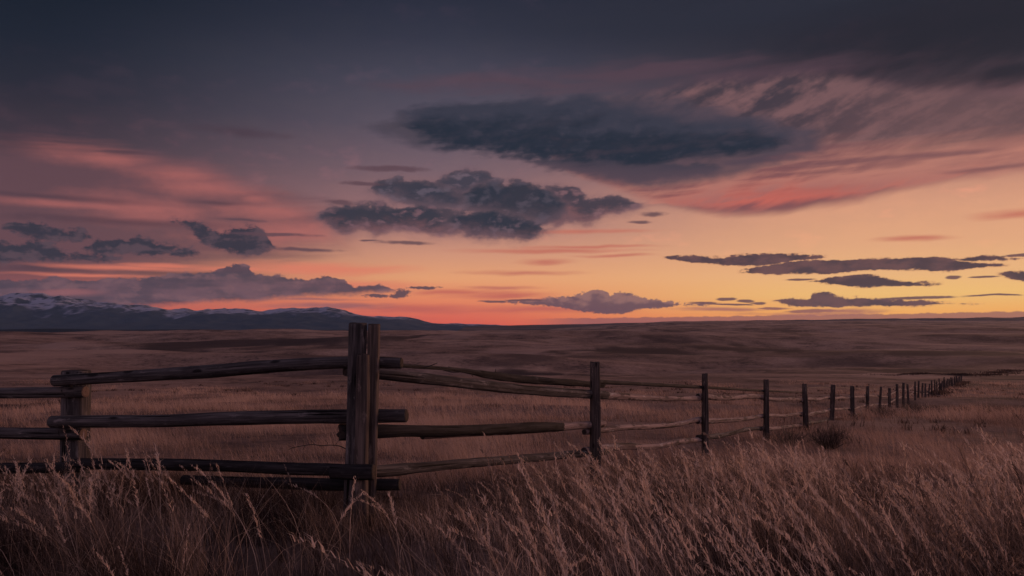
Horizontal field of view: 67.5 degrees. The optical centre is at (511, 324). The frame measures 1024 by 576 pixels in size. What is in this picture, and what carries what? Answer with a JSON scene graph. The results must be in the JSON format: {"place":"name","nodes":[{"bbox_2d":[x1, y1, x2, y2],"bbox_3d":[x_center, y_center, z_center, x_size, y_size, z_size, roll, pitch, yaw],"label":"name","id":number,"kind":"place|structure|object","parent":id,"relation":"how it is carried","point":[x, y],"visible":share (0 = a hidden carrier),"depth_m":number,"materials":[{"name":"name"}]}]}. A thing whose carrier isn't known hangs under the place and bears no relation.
{"place":"outdoors","nodes":[
{"label":"outdoors","id":0,"kind":"place"},
{"bbox_2d":[0,329,380,331],"bbox_3d":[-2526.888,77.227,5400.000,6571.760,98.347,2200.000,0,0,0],"label":"foothills","id":1,"kind":"structure","parent":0,"point":[48,330],"depth_m":5154.94,"materials":[{"name":"brown plant"}]},
{"bbox_2d":[0,293,508,330],"bbox_3d":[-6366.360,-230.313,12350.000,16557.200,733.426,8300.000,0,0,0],"label":"mountain range","id":2,"kind":"structure","parent":0,"point":[31,311],"depth_m":11255.08,"materials":[{"name":"blue stone"}]},
{"bbox_2d":[0,320,1023,575],"bbox_3d":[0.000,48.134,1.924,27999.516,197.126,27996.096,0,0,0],"label":"ground","id":3,"kind":"structure","parent":0,"point":[750,354],"depth_m":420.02,"materials":[{"name":"brown plant"}]},
{"bbox_2d":[0,322,609,529],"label":"log fence","id":4,"kind":"object","parent":3,"relation":"on","point":[362,431],"visible":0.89,"depth_m":5.88,"materials":[{"name":"wood"}]},
{"bbox_2d":[288,440,345,449],"bbox_3d":[-1.597,1.005,6.332,0.542,0.095,0.041,0,0,4],"label":"dead branch","id":5,"kind":"object","parent":4,"relation":"attached to","point":[319,445],"visible":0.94,"depth_m":6.33,"materials":[{"name":"brown wood"}]},
{"bbox_2d":[0,425,1023,575],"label":"tall grass","id":6,"kind":"structure","parent":3,"relation":"on","point":[734,499],"depth_m":4.21,"materials":[{"name":"plant"}]},
{"bbox_2d":[581,361,961,477],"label":"rail fence","id":7,"kind":"object","parent":3,"relation":"on","point":[596,430],"visible":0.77,"depth_m":12.54,"materials":[{"name":"wood"}]},
{"bbox_2d":[749,425,818,446],"bbox_3d":[5.602,2.227,15.377,1.434,0.497,1.434,0,0,-33],"label":"sagebrush","id":8,"kind":"object","parent":3,"relation":"on","point":[786,435],"visible":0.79,"depth_m":15.32,"materials":[{"name":"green plant"}]},
{"bbox_2d":[799,420,860,449],"bbox_3d":[6.013,2.108,14.625,1.090,0.608,1.118,0,0,0],"label":"sagebrush","id":9,"kind":"object","parent":3,"relation":"on","point":[834,439],"visible":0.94,"depth_m":14.50,"materials":[{"name":"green plant"}]},
{"bbox_2d":[863,403,901,416],"bbox_3d":[13.062,2.969,27.011,1.282,0.613,1.335,0,0,24],"label":"sagebrush","id":10,"kind":"object","parent":3,"relation":"on","point":[878,408],"visible":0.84,"depth_m":26.91,"materials":[{"name":"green plant"}]},
{"bbox_2d":[890,399,940,413],"bbox_3d":[15.834,3.181,29.975,1.848,0.664,1.842,0,0,0],"label":"sagebrush","id":11,"kind":"object","parent":3,"relation":"on","point":[913,406],"visible":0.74,"depth_m":29.88,"materials":[{"name":"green plant"}]},
{"bbox_2d":[868,368,1023,397],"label":"creek brush","id":12,"kind":"object","parent":3,"relation":"on","point":[958,384],"visible":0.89,"depth_m":264.77,"materials":[{"name":"brown plant"}]},
{"bbox_2d":[0,0,1023,324],"label":"sky","id":13,"kind":"structure","parent":0,"point":[489,162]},
{"bbox_2d":[458,317,1023,330],"bbox_3d":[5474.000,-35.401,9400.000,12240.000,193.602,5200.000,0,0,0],"label":"plateau","id":14,"kind":"structure","parent":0,"point":[529,327],"depth_m":9111.46,"materials":[{"name":"brown plant"}]}
]}

